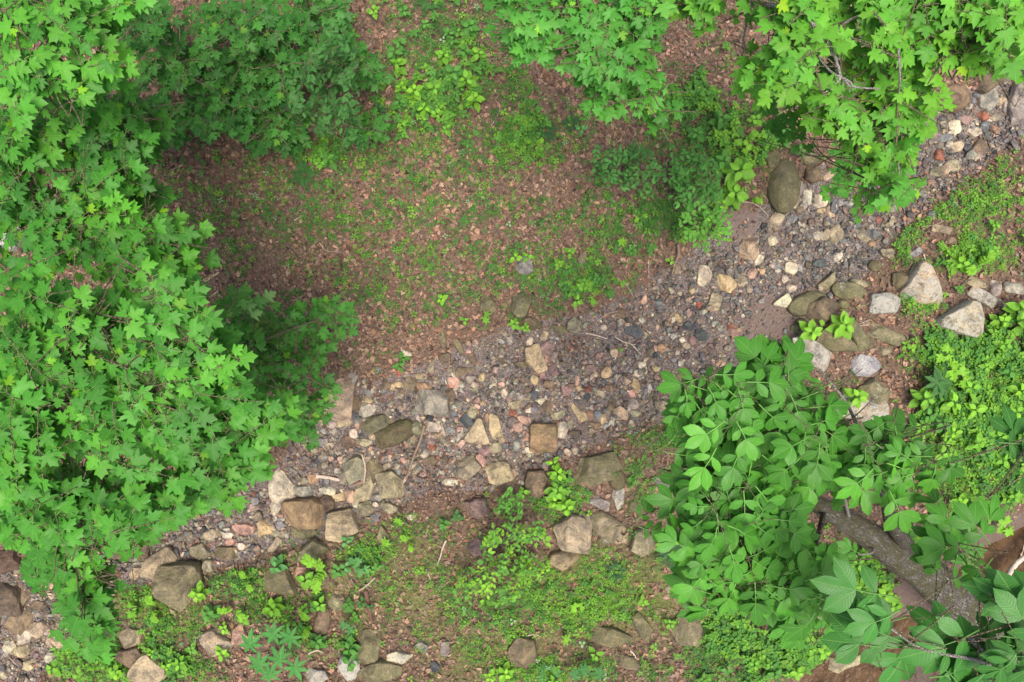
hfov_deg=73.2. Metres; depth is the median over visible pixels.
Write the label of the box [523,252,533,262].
seedling
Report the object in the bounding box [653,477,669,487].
stone
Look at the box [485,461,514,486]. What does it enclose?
boulder
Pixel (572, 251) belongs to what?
seedling
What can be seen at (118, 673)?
seedling
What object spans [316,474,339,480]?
driftwood
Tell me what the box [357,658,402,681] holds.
boulder
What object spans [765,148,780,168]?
stone
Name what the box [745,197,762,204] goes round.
seedling
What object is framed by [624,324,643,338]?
stone
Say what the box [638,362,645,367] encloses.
stone
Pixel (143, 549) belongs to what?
boulder
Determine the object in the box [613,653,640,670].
boulder
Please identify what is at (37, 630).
stone
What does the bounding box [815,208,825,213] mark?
stone
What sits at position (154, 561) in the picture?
boulder
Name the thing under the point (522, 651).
boulder
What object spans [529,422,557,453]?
boulder
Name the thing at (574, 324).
stone
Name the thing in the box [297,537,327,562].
boulder
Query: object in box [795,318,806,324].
stone
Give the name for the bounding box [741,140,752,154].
maple seedling
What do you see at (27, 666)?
stone
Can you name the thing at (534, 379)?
stone
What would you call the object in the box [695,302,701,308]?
stone
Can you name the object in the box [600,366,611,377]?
stone
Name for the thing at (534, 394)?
stone
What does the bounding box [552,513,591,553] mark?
boulder
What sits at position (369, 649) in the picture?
boulder
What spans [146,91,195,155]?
maple sapling
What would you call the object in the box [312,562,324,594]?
seedling
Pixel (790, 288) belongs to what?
stone
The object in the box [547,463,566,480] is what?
seedling
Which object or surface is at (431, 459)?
stone
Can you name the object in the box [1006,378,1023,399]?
seedling
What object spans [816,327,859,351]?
boulder
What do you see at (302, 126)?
maple sapling
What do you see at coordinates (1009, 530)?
maple seedling
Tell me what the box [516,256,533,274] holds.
stone
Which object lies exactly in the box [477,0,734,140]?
maple tree
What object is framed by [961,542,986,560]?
seedling
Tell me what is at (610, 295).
creeper plant
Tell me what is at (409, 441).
stone
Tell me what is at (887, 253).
stone
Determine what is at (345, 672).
boulder
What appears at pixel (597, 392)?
stone
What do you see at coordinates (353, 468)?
boulder
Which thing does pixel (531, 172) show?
stick
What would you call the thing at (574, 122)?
fern
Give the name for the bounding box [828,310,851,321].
boulder
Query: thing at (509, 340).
stone
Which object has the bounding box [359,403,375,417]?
stone
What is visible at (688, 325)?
stone
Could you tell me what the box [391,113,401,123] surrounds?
creeper plant
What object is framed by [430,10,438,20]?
creeper plant
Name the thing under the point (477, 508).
boulder
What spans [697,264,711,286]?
stone
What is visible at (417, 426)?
stone
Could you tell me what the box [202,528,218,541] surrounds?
stone
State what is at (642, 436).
ground cover
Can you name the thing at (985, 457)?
seedling
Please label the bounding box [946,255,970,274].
seedling
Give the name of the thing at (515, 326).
seedling
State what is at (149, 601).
seedling
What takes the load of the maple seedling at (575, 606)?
on the ground at (906, 592)
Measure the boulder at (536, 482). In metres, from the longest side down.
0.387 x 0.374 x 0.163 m
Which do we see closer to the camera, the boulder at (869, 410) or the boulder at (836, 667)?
the boulder at (869, 410)
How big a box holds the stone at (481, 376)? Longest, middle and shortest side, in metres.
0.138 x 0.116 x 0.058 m
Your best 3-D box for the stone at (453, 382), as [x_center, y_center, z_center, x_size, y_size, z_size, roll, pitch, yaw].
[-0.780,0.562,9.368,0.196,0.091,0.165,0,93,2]
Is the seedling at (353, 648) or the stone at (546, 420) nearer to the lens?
the seedling at (353, 648)
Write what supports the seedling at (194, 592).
on the ground at (906, 592)
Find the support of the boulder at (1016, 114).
on the ground at (906, 592)
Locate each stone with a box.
[0,670,8,679]
[2,641,15,654]
[13,644,30,657]
[16,629,32,644]
[22,659,35,670]
[28,620,46,638]
[29,600,46,610]
[44,652,55,663]
[113,549,126,559]
[129,567,140,579]
[189,542,210,558]
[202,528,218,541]
[202,559,213,571]
[213,622,229,635]
[222,532,232,538]
[225,538,232,545]
[231,623,247,644]
[232,523,254,534]
[237,542,245,549]
[257,520,272,536]
[270,499,280,515]
[271,529,281,537]
[276,520,283,529]
[295,565,306,576]
[307,474,320,483]
[311,572,330,586]
[318,495,335,512]
[319,486,336,495]
[327,596,345,610]
[331,492,344,501]
[336,420,353,427]
[340,435,355,448]
[344,489,354,502]
[348,371,358,384]
[348,428,357,437]
[353,395,361,410]
[356,438,372,446]
[357,501,374,516]
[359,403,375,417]
[363,387,375,395]
[363,395,372,402]
[366,458,383,476]
[369,433,374,439]
[369,513,380,522]
[372,494,383,500]
[377,524,389,544]
[381,380,391,389]
[381,502,397,513]
[390,383,395,390]
[394,382,403,387]
[398,349,411,356]
[403,376,417,391]
[404,436,414,446]
[406,514,415,520]
[412,421,422,436]
[412,468,419,474]
[415,373,426,378]
[415,382,431,390]
[415,640,428,652]
[424,455,438,464]
[426,444,435,449]
[427,360,434,373]
[427,421,440,432]
[430,661,439,672]
[438,351,450,364]
[439,640,449,655]
[441,425,445,435]
[442,478,457,485]
[445,388,455,401]
[445,426,453,433]
[448,377,459,387]
[450,411,456,416]
[453,339,463,353]
[459,412,474,426]
[466,351,476,364]
[467,405,477,418]
[467,536,481,556]
[475,454,486,466]
[478,372,485,381]
[478,445,490,455]
[480,295,495,315]
[485,413,488,421]
[490,441,501,452]
[499,437,504,443]
[501,388,507,398]
[506,334,512,344]
[508,400,521,409]
[509,409,516,415]
[512,422,522,432]
[512,441,520,450]
[515,361,528,367]
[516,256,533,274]
[517,415,530,424]
[524,430,529,440]
[526,337,532,346]
[530,375,538,384]
[530,389,538,400]
[539,329,548,340]
[539,371,546,381]
[540,341,555,355]
[542,400,553,412]
[542,416,550,422]
[543,380,555,388]
[545,355,550,362]
[548,362,560,375]
[550,324,567,333]
[551,410,564,419]
[557,420,567,438]
[561,385,572,394]
[565,419,573,428]
[566,315,581,333]
[570,430,579,437]
[575,376,578,385]
[577,251,586,265]
[578,513,589,519]
[583,394,590,400]
[584,365,596,372]
[585,385,591,391]
[586,410,593,420]
[588,422,602,428]
[593,410,602,419]
[594,313,599,319]
[594,388,599,395]
[599,414,606,424]
[600,324,606,330]
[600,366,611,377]
[603,422,608,429]
[604,384,616,392]
[607,399,614,412]
[609,347,617,359]
[613,406,627,419]
[615,309,627,317]
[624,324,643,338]
[628,389,635,397]
[628,398,638,409]
[628,410,640,417]
[628,500,637,512]
[631,379,639,392]
[633,369,639,376]
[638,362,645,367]
[640,293,646,303]
[643,388,647,395]
[652,366,658,371]
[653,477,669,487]
[654,301,662,305]
[654,400,667,411]
[656,305,663,309]
[657,343,666,352]
[664,585,671,592]
[674,264,678,273]
[674,313,681,322]
[683,321,692,330]
[683,343,690,348]
[688,336,695,345]
[694,328,708,340]
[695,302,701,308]
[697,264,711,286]
[708,292,722,310]
[716,360,725,366]
[727,323,733,328]
[730,328,737,336]
[734,276,746,286]
[746,286,752,292]
[747,268,757,278]
[754,255,763,265]
[758,266,765,274]
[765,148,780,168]
[768,211,784,231]
[768,235,777,245]
[772,292,791,307]
[780,275,788,283]
[784,262,797,273]
[785,284,796,292]
[786,214,797,223]
[790,324,800,333]
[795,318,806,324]
[797,264,802,271]
[799,152,819,165]
[799,181,803,195]
[801,189,811,204]
[803,165,822,183]
[811,259,827,267]
[812,231,821,240]
[813,191,828,207]
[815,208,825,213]
[817,271,834,289]
[823,172,834,181]
[826,205,834,217]
[828,225,843,242]
[833,252,842,261]
[838,299,849,308]
[840,376,851,385]
[849,213,859,222]
[849,278,868,287]
[856,227,869,243]
[858,208,871,218]
[866,229,880,239]
[867,260,881,270]
[868,240,875,246]
[879,248,895,258]
[879,346,891,355]
[891,272,908,289]
[909,246,922,259]
[927,210,936,217]
[929,167,942,176]
[930,225,952,234]
[932,149,943,160]
[939,134,952,141]
[940,163,951,174]
[944,236,957,244]
[947,120,961,134]
[947,159,960,170]
[952,140,964,151]
[959,115,972,124]
[964,276,986,288]
[968,127,981,137]
[970,97,975,104]
[971,139,987,154]
[977,111,989,121]
[979,121,989,129]
[988,280,1001,295]
[989,125,999,133]
[990,111,1004,121]
[998,97,1006,104]
[1001,100,1007,111]
[1017,130,1023,136]
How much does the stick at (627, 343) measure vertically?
0.040 m
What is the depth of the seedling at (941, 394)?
8.93 m
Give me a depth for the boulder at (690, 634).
9.02 m
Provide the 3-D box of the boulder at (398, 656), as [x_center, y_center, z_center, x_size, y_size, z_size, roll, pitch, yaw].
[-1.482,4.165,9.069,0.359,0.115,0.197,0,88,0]
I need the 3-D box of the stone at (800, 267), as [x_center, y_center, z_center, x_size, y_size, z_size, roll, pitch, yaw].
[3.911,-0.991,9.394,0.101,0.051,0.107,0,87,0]
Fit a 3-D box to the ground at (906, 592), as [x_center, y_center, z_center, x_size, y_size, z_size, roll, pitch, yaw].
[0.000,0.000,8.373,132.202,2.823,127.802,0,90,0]
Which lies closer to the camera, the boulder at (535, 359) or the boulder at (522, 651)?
the boulder at (522, 651)
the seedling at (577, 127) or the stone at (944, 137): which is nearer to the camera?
the seedling at (577, 127)
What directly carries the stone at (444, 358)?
on the ground at (906, 592)
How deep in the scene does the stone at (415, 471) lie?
9.38 m
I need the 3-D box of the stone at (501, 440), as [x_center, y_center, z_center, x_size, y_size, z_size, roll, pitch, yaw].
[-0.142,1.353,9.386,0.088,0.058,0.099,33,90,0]
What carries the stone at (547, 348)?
on the ground at (906, 592)
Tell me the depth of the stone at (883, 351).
9.11 m
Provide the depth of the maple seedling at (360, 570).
9.04 m
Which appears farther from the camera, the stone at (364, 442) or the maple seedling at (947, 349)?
the stone at (364, 442)
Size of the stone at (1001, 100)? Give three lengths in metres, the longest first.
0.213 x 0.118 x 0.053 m
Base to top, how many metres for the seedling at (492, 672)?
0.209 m
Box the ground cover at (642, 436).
[22,0,1023,681]
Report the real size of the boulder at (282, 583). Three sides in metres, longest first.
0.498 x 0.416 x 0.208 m
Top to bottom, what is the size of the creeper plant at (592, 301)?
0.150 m
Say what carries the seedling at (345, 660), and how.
on the ground at (906, 592)
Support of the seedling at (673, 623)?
on the ground at (906, 592)
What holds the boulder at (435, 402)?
on the ground at (906, 592)
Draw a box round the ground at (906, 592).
[0,0,1023,681]
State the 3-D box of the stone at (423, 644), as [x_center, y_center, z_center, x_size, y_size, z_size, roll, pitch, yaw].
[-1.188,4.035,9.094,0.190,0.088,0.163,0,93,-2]
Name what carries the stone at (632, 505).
on the ground at (906, 592)
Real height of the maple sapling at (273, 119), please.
1.183 m
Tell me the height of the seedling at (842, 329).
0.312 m
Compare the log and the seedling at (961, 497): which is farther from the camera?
the log
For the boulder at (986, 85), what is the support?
on the ground at (906, 592)
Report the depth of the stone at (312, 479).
9.37 m
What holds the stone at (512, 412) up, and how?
on the ground at (906, 592)
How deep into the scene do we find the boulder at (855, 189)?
9.38 m
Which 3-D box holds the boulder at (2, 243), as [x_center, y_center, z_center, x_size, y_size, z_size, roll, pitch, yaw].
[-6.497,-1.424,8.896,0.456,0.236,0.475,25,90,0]
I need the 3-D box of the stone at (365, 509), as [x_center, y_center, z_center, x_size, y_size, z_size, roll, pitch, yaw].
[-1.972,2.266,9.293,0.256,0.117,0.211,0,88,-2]
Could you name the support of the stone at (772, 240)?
on the ground at (906, 592)
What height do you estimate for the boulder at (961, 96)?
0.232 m
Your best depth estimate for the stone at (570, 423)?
9.35 m
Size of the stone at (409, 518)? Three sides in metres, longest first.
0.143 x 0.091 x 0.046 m
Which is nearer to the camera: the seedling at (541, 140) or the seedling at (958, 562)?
the seedling at (541, 140)
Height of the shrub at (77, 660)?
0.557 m
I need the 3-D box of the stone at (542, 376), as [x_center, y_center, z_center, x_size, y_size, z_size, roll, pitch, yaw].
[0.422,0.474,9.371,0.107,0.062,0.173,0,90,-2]
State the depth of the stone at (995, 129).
9.40 m
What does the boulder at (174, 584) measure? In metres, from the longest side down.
0.665 x 0.659 x 0.387 m
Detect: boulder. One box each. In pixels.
[0,226,24,251]
[0,549,21,573]
[0,582,23,616]
[0,608,33,641]
[21,588,31,605]
[45,628,61,648]
[115,646,141,668]
[117,626,142,648]
[127,650,167,681]
[137,540,150,560]
[140,545,177,578]
[151,561,203,611]
[199,627,232,656]
[215,546,236,559]
[262,568,297,597]
[267,536,281,552]
[268,469,295,502]
[283,496,324,529]
[291,526,316,539]
[293,485,314,497]
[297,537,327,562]
[303,668,329,681]
[313,607,331,636]
[324,378,355,421]
[325,508,360,541]
[337,653,359,681]
[343,455,367,484]
[353,475,373,502]
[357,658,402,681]
[358,629,380,663]
[359,414,393,433]
[374,419,413,448]
[375,470,405,498]
[386,649,412,663]
[415,389,449,415]
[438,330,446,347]
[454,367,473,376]
[455,454,481,480]
[465,417,488,444]
[465,497,489,518]
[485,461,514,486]
[488,413,502,440]
[498,479,516,490]
[507,634,536,668]
[509,292,532,317]
[519,316,542,329]
[524,343,547,373]
[524,469,548,498]
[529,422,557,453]
[548,549,579,571]
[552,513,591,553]
[570,402,587,422]
[574,451,624,486]
[588,495,609,510]
[590,510,628,543]
[590,625,632,647]
[609,470,625,490]
[611,488,624,509]
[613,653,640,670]
[628,527,654,556]
[630,611,653,642]
[672,613,703,645]
[715,273,736,292]
[738,235,758,260]
[767,158,800,212]
[787,291,825,316]
[792,337,832,373]
[799,296,839,324]
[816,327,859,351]
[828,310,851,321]
[828,654,859,672]
[831,281,867,299]
[835,392,888,421]
[845,316,872,352]
[850,354,880,376]
[852,181,862,192]
[857,378,892,403]
[865,321,905,346]
[868,292,901,313]
[898,260,942,304]
[934,300,984,338]
[937,83,971,112]
[965,286,1006,308]
[975,72,1005,93]
[977,87,998,111]
[1002,281,1023,294]
[1006,82,1023,125]
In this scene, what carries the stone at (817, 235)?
on the ground at (906, 592)
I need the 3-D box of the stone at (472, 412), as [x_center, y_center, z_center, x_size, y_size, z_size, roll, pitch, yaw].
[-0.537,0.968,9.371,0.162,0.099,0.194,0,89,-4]
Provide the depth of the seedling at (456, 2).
8.82 m
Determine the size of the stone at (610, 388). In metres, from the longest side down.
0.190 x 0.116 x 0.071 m
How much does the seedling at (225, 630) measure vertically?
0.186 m
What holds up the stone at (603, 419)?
on the ground at (906, 592)
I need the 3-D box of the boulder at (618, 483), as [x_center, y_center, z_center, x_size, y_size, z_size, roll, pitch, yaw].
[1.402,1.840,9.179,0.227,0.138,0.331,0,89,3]
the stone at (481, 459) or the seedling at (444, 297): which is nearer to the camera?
the seedling at (444, 297)
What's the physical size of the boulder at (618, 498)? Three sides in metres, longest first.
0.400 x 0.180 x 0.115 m
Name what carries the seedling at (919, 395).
on the ground at (906, 592)
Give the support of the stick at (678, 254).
on the ground at (906, 592)
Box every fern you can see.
[290,158,321,192]
[412,0,446,17]
[534,661,565,681]
[536,118,558,142]
[561,113,579,132]
[606,559,628,583]
[653,545,680,567]
[693,665,713,681]
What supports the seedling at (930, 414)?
on the ground at (906, 592)
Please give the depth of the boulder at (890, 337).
9.10 m
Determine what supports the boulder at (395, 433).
on the ground at (906, 592)
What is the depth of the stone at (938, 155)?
9.38 m
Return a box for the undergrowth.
[121,0,1023,681]
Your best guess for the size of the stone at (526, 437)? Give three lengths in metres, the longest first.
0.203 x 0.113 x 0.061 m
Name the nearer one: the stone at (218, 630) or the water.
the stone at (218, 630)
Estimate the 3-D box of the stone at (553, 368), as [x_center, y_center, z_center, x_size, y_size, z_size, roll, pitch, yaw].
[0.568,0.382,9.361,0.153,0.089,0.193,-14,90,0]
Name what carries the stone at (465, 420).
on the ground at (906, 592)
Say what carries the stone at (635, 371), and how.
on the ground at (906, 592)
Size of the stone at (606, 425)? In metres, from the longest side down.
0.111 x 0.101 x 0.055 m
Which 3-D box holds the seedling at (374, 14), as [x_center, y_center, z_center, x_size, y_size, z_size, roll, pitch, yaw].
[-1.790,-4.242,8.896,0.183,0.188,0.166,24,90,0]
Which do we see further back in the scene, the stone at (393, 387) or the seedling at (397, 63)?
the stone at (393, 387)
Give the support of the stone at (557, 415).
on the ground at (906, 592)
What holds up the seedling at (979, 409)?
on the ground at (906, 592)
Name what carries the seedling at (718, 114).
on the ground at (906, 592)
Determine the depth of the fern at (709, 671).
9.05 m
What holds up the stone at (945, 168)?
on the ground at (906, 592)
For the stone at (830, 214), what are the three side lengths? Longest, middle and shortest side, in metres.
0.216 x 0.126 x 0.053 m
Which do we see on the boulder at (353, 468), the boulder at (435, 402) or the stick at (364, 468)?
the stick at (364, 468)
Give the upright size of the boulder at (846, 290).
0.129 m
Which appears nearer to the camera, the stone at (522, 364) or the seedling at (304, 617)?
the seedling at (304, 617)
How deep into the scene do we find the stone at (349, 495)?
9.35 m
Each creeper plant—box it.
[380,536,390,547]
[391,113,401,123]
[394,517,402,525]
[408,28,418,38]
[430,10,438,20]
[480,310,490,324]
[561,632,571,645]
[588,294,596,305]
[604,289,614,298]
[618,237,625,246]
[646,243,657,256]
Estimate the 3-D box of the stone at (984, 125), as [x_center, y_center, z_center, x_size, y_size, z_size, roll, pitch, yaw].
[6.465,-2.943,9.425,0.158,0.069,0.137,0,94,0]
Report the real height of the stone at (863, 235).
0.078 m
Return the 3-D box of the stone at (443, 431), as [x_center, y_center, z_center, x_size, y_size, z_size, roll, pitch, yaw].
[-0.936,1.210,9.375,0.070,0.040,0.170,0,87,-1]
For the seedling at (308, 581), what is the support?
on the ground at (906, 592)
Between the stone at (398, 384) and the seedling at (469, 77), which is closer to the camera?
the seedling at (469, 77)
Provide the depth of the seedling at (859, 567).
8.85 m
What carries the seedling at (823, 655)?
on the ground at (906, 592)
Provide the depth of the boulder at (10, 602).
9.24 m
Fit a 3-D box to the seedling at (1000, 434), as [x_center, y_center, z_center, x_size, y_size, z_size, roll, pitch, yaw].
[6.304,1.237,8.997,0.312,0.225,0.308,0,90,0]
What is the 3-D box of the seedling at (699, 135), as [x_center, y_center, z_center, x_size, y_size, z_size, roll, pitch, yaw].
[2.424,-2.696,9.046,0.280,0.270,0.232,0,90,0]
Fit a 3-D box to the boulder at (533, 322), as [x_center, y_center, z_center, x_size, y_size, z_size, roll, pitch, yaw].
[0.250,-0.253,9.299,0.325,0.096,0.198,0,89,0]
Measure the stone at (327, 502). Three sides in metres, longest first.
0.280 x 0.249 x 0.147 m
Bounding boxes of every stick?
[358,577,374,590]
[362,455,366,483]
[404,425,425,479]
[437,540,446,563]
[510,141,552,196]
[585,332,606,338]
[615,336,640,354]
[669,243,679,279]
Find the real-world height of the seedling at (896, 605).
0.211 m
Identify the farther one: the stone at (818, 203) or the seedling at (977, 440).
the stone at (818, 203)
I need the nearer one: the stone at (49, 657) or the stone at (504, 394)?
the stone at (49, 657)
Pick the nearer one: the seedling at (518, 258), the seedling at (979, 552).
the seedling at (518, 258)
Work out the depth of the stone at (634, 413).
9.33 m
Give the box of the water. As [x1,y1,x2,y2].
[798,527,1023,681]
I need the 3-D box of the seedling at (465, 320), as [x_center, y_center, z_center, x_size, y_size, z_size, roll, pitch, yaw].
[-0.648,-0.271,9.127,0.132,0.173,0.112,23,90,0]
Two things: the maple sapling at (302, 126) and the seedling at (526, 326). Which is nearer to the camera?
the maple sapling at (302, 126)
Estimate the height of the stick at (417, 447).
0.068 m
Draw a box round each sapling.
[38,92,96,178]
[108,0,184,49]
[126,4,232,96]
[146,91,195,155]
[170,47,283,144]
[191,0,289,70]
[212,281,360,451]
[232,81,312,158]
[237,17,322,112]
[239,620,308,681]
[245,105,312,154]
[273,0,353,47]
[283,21,362,151]
[299,33,394,93]
[339,620,355,634]
[345,107,395,151]
[568,662,605,681]
[819,141,878,202]
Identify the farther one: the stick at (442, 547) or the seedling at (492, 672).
the stick at (442, 547)
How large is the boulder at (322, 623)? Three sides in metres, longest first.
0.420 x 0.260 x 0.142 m
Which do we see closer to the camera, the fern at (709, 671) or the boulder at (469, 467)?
the fern at (709, 671)
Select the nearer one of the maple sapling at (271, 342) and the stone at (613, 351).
the maple sapling at (271, 342)
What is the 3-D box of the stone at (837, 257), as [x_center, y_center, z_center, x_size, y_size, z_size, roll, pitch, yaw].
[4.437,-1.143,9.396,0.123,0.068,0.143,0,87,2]
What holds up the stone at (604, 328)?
on the ground at (906, 592)
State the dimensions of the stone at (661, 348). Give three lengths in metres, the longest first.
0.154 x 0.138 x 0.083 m
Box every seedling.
[45,658,62,676]
[59,648,74,659]
[72,667,86,680]
[106,661,127,679]
[125,601,136,617]
[145,595,158,622]
[147,649,160,657]
[161,659,170,671]
[170,653,190,670]
[188,580,211,602]
[201,603,220,622]
[215,646,229,661]
[217,606,245,621]
[219,621,227,633]
[238,571,253,592]
[238,610,249,624]
[261,596,284,615]
[269,554,288,573]
[296,570,312,590]
[297,603,306,613]
[299,612,311,638]
[300,553,327,590]
[308,633,327,648]
[311,595,325,611]
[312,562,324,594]
[315,157,325,169]
[320,149,340,170]
[330,563,346,577]
[338,632,360,655]
[339,557,352,572]
[341,536,353,546]
[342,652,359,671]
[352,556,370,576]
[357,596,366,608]
[366,5,379,19]
[366,604,373,611]
[371,102,385,111]
[374,559,383,570]
[387,46,403,64]
[390,56,406,78]
[390,92,408,112]
[391,38,406,50]
[392,361,403,371]
[394,81,406,92]
[398,4,410,16]
[398,352,409,362]
[399,534,414,551]
[406,84,423,100]
[417,102,429,117]
[423,80,442,101]
[424,66,434,74]
[431,109,442,122]
[435,49,454,67]
[437,294,447,305]
[439,518,450,529]
[441,123,450,135]
[442,64,462,85]
[443,28,454,41]
[449,0,459,5]
[451,509,463,521]
[456,44,471,55]
[457,68,478,90]
[459,317,468,325]
[460,18,479,38]
[465,91,484,112]
[470,47,487,61]
[484,668,495,681]
[495,661,514,681]
[507,318,519,329]
[509,250,522,262]
[519,486,529,497]
[520,322,529,331]
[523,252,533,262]
[524,137,543,144]
[544,479,567,501]
[545,456,558,469]
[545,492,562,508]
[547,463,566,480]
[555,495,574,516]
[565,248,575,258]
[571,283,583,290]
[571,602,584,612]
[573,294,583,308]
[575,125,587,136]
[579,114,590,120]
[588,646,604,660]
[625,245,636,256]
[634,214,647,221]
[664,619,675,628]
[687,126,706,143]
[696,88,713,105]
[708,110,731,129]
[709,196,727,212]
[710,148,735,178]
[717,662,731,675]
[721,157,755,190]
[721,180,748,209]
[733,129,759,145]
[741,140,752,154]
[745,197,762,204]
[747,114,761,125]
[748,656,761,670]
[763,659,781,679]
[773,128,790,147]
[790,143,805,157]
[790,662,804,680]
[798,319,822,340]
[813,645,830,659]
[825,309,854,339]
[842,387,868,408]
[852,555,865,572]
[877,581,893,602]
[888,594,902,612]
[907,386,933,410]
[908,423,927,438]
[918,406,936,423]
[923,365,952,395]
[929,415,952,435]
[929,441,949,461]
[930,384,950,400]
[935,343,952,362]
[935,359,960,381]
[939,390,960,414]
[941,421,962,439]
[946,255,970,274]
[946,453,962,468]
[948,365,971,387]
[950,493,967,508]
[950,553,979,571]
[959,431,983,451]
[960,380,981,401]
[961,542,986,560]
[964,398,987,419]
[966,250,996,275]
[970,446,994,462]
[981,353,992,368]
[985,431,1007,444]
[989,219,999,230]
[989,313,1010,329]
[992,338,1011,352]
[992,449,1009,469]
[995,360,1016,380]
[996,515,1013,536]
[1000,402,1022,418]
[1002,300,1023,322]
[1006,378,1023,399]
[1006,489,1022,502]
[1010,319,1023,334]
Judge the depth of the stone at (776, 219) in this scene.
9.34 m
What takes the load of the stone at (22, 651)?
on the ground at (906, 592)
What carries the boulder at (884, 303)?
on the ground at (906, 592)
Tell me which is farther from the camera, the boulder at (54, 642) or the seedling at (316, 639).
the boulder at (54, 642)
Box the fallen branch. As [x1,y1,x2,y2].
[1006,554,1023,575]
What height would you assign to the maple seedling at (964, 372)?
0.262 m
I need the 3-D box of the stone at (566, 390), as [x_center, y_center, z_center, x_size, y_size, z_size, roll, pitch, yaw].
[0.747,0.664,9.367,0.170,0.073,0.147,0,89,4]
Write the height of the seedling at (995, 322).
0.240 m
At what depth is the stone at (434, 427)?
9.35 m
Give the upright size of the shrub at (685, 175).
0.944 m
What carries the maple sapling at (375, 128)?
on the ground at (906, 592)
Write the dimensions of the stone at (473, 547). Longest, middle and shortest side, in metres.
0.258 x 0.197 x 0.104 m
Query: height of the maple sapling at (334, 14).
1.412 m
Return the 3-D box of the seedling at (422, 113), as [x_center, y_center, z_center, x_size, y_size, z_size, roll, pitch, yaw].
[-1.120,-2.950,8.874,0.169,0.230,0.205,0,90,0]
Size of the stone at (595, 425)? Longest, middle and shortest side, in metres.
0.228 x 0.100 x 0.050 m
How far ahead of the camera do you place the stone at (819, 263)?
9.36 m
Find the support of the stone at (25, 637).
on the ground at (906, 592)
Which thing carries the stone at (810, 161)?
on the ground at (906, 592)
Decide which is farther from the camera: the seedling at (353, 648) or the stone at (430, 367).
the stone at (430, 367)
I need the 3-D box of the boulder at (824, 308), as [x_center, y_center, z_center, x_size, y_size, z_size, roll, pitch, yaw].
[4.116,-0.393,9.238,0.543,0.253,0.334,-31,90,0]
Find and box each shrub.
[50,633,120,681]
[453,515,550,620]
[490,484,524,534]
[585,139,666,202]
[660,140,725,215]
[676,196,733,257]
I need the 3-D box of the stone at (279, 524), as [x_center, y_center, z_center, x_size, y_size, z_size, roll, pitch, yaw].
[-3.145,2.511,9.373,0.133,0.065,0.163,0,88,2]
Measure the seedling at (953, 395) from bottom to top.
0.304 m
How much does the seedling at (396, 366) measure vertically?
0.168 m
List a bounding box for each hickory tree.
[615,332,1007,650]
[810,403,1023,681]
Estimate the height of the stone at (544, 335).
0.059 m
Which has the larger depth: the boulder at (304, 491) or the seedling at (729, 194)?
the boulder at (304, 491)
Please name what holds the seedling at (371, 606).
on the ground at (906, 592)
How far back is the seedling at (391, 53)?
8.81 m
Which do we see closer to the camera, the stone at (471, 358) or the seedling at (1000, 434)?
the seedling at (1000, 434)
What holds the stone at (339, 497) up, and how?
on the ground at (906, 592)
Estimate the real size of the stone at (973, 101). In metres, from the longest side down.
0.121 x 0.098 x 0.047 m
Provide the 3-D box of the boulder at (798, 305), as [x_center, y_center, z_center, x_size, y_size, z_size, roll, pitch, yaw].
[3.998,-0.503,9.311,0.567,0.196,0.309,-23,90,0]
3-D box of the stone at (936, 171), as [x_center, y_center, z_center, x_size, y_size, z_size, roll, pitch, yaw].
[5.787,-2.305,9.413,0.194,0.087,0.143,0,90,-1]
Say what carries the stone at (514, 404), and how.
on the ground at (906, 592)
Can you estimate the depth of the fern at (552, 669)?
9.00 m
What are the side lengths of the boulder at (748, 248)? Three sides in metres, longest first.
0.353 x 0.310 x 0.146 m
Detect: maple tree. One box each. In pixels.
[0,0,157,134]
[0,57,221,299]
[0,247,303,665]
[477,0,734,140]
[720,0,1023,227]
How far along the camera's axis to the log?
9.11 m
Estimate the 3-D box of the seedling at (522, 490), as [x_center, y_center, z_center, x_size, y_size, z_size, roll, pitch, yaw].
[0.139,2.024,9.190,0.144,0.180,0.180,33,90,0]
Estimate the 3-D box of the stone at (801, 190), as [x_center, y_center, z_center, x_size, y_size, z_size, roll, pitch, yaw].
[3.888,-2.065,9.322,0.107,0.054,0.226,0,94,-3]
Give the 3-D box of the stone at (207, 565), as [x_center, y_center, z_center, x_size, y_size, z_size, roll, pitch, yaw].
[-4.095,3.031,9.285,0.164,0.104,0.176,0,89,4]
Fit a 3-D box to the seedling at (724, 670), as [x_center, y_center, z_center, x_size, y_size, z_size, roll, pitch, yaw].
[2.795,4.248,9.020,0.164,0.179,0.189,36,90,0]
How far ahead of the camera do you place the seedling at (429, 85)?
8.81 m
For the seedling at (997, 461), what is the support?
on the ground at (906, 592)
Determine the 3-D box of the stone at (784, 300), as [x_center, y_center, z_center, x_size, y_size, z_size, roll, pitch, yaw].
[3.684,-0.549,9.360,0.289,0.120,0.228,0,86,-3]
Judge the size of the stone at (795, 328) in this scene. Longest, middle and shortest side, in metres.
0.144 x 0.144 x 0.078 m
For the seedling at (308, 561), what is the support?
on the ground at (906, 592)

